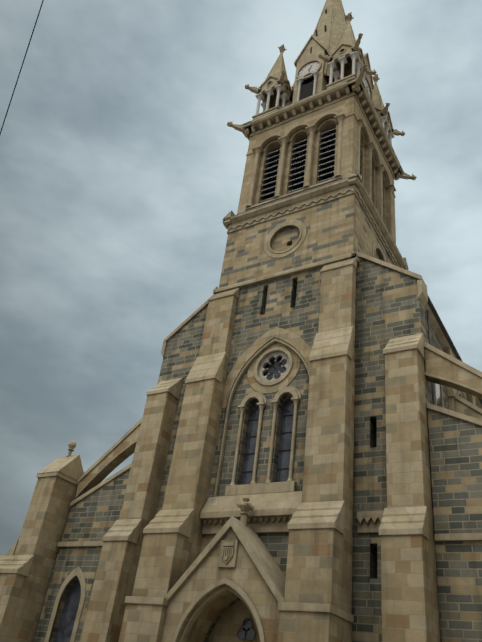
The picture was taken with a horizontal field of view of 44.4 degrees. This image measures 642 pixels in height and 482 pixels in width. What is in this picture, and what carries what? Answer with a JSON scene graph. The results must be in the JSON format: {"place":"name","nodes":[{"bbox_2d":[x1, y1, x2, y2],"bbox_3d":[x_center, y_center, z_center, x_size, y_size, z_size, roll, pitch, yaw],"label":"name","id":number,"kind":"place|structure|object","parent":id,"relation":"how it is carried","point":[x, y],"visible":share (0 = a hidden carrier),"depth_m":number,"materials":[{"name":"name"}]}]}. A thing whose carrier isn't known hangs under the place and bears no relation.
{"place":"outdoors","nodes":[
{"label":"outdoors","id":0,"kind":"place"},
{"bbox_2d":[0,0,43,134],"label":"overhead wire","id":1,"kind":"object","parent":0,"point":[21,66],"visible":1,"depth_m":5.47,"materials":[{"name":"grey metal"}]},
{"bbox_2d":[161,528,279,641],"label":"portal gable","id":2,"kind":"structure","parent":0,"point":[245,575],"depth_m":23.48,"materials":[{"name":"beige stone"}]},
{"bbox_2d":[208,600,259,641],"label":"tympanum","id":3,"kind":"object","parent":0,"point":[227,627],"depth_m":24.25,"materials":[{"name":"beige stone"}]},
{"bbox_2d":[0,0,481,554],"label":"sky","id":4,"kind":"structure","parent":0,"point":[122,167],"materials":[{"name":"grey"}]},
{"bbox_2d":[237,619,255,640],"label":"trefoil window","id":5,"kind":"structure","parent":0,"point":[246,631],"depth_m":23.72,"materials":[{"name":"grey glass"}]},
{"bbox_2d":[266,131,335,198],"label":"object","id":6,"kind":"object","parent":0,"point":[302,174],"depth_m":40.08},
{"bbox_2d":[223,77,408,268],"bbox_3d":[5.722,-9.048,42.191,9.360,9.550,9.360,-13,-39,29],"label":"belfry lead","id":7,"kind":"object","parent":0,"point":[327,184],"visible":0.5,"depth_m":38.56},
{"bbox_2d":[268,9,388,119],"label":"spire openings","id":8,"kind":"object","parent":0,"point":[307,85],"visible":0.21,"depth_m":44.54,"materials":[{"name":"black"}]},
{"label":"paving","id":9,"kind":"structure","parent":0,"visible":0},
{"bbox_2d":[164,495,285,641],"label":"portal stone trim","id":10,"kind":"structure","parent":9,"relation":"on","point":[266,565],"depth_m":23.39,"materials":[{"name":"beige stone"}]},
{"bbox_2d":[0,264,481,641],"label":"buttresses","id":11,"kind":"structure","parent":9,"relation":"on","point":[319,566],"depth_m":25.79,"materials":[{"name":"beige stone"}]},
{"bbox_2d":[33,258,481,641],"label":"side walls","id":12,"kind":"structure","parent":9,"relation":"on","point":[389,305],"depth_m":25.51,"materials":[{"name":"grey stone"}]},
{"bbox_2d":[0,250,481,641],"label":"stone coping","id":13,"kind":"object","parent":12,"relation":"attached to","point":[285,512],"visible":0.77,"depth_m":26.94,"materials":[{"name":"beige stone"}]},
{"bbox_2d":[374,422,376,578],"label":"slit windows","id":14,"kind":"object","parent":12,"relation":"attached to","point":[375,434],"depth_m":26.07,"materials":[{"name":"black glass"}]},
{"bbox_2d":[200,267,355,641],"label":"front wall","id":15,"kind":"structure","parent":9,"relation":"on","point":[291,303],"depth_m":30.10,"materials":[{"name":"grey stone"}]},
{"bbox_2d":[214,338,309,495],"bbox_3d":[1.355,4.419,29.006,4.840,8.350,0.466,-13,-39,29],"label":"window surround","id":16,"kind":"object","parent":15,"relation":"attached to","point":[268,486],"visible":0.83,"depth_m":28.71,"materials":[{"name":"beige stone"}]},
{"bbox_2d":[222,327,311,407],"bbox_3d":[1.656,2.222,30.428,6.000,4.420,0.330,-13,-39,29],"label":"window arch","id":17,"kind":"object","parent":15,"relation":"attached to","point":[300,345],"visible":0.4,"depth_m":30.71,"materials":[{"name":"beige stone"}]},
{"bbox_2d":[241,357,293,484],"bbox_3d":[1.581,4.725,29.281,2.800,7.200,0.060,-13,-39,29],"label":"window glass","id":18,"kind":"object","parent":15,"relation":"attached to","point":[275,368],"visible":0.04,"depth_m":28.68,"materials":[{"name":"grey glass"}]},
{"bbox_2d":[242,414,292,472],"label":"bars","id":19,"kind":"object","parent":18,"relation":"attached to","point":[278,450],"visible":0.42,"depth_m":28.40,"materials":[{"name":"black metal"}]},
{"bbox_2d":[259,352,288,381],"bbox_3d":[1.767,2.442,30.535,1.980,1.980,0.160,-13,-39,29],"label":"rose window tracery","id":20,"kind":"object","parent":15,"relation":"attached to","point":[268,358],"visible":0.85,"depth_m":30.70,"materials":[{"name":"beige stone"}]},
{"bbox_2d":[219,194,393,287],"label":"tower wall","id":21,"kind":"structure","parent":15,"relation":"on","point":[339,227],"depth_m":34.57,"materials":[{"name":"beige stone"}]},
{"bbox_2d":[237,92,395,243],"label":"belfry wall","id":22,"kind":"structure","parent":21,"relation":"on","point":[349,151],"depth_m":40.14,"materials":[{"name":"beige stone"}]},
{"bbox_2d":[259,128,372,201],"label":"louvers","id":23,"kind":"object","parent":22,"relation":"in","point":[303,156],"visible":0.23,"depth_m":39.59,"materials":[{"name":"grey wood"}]},
{"bbox_2d":[264,119,385,185],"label":"belfry stone","id":24,"kind":"object","parent":22,"relation":"attached to","point":[296,133],"visible":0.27,"depth_m":41.06,"materials":[{"name":"brown stone"}]},
{"bbox_2d":[222,64,416,269],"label":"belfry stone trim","id":25,"kind":"structure","parent":21,"relation":"on","point":[353,184],"depth_m":39.26,"materials":[{"name":"beige stone"}]},
{"bbox_2d":[255,51,393,144],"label":"columns","id":26,"kind":"structure","parent":25,"relation":"on","point":[335,75],"depth_m":44.46,"materials":[{"name":"grey stone"}]},
{"bbox_2d":[245,0,404,135],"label":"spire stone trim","id":27,"kind":"structure","parent":25,"relation":"on","point":[321,55],"depth_m":46.15,"materials":[{"name":"beige stone"}]},
{"bbox_2d":[298,61,318,77],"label":"clock","id":28,"kind":"object","parent":27,"relation":"attached to","point":[305,69],"visible":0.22,"depth_m":45.64,"materials":[{"name":"white"}]},
{"bbox_2d":[268,0,383,108],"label":"spires","id":29,"kind":"object","parent":27,"relation":"on","point":[337,26],"visible":0.12,"depth_m":49.68,"materials":[{"name":"beige stone"}]},
{"bbox_2d":[364,78,370,98],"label":"clock","id":30,"kind":"object","parent":27,"relation":"attached to","point":[366,82],"visible":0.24,"depth_m":46.56,"materials":[{"name":"white"}]},
{"bbox_2d":[264,220,385,261],"bbox_3d":[4.787,-2.613,37.928,8.125,2.840,8.125,14,-34,-8],"label":"round window surround","id":31,"kind":"object","parent":21,"relation":"attached to","point":[270,252],"visible":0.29,"depth_m":35.06,"materials":[{"name":"beige stone"}]},
{"bbox_2d":[425,315,467,408],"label":"stone nave wall","id":32,"kind":"structure","parent":9,"relation":"on","point":[436,342],"depth_m":30.36,"materials":[{"name":"grey stone"}]},
{"bbox_2d":[55,383,460,641],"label":"side windows","id":33,"kind":"structure","parent":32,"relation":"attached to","point":[67,620],"depth_m":29.51,"materials":[{"name":"grey glass"}]},
{"bbox_2d":[428,296,462,361],"bbox_3d":[13.728,13.486,47.225,26.500,16.500,44.700,-13,-39,29],"label":"nave roof slate","id":34,"kind":"object","parent":32,"relation":"on","point":[445,329],"visible":0.04,"depth_m":31.58,"materials":[{"name":"black stone"}]},
{"bbox_2d":[427,297,481,404],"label":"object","id":35,"kind":"object","parent":34,"relation":"attached to","point":[436,316],"depth_m":30.33,"materials":[{"name":"grey stone"}]},
{"bbox_2d":[424,303,481,413],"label":"nave wall","id":36,"kind":"structure","parent":32,"relation":"attached to","point":[477,407],"depth_m":30.63,"materials":[{"name":"beige stone"}]},
{"bbox_2d":[444,348,481,419],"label":"nave dress stone","id":37,"kind":"object","parent":32,"relation":"attached to","point":[455,405],"visible":0.02,"depth_m":30.31,"materials":[{"name":"beige stone"}]}
]}

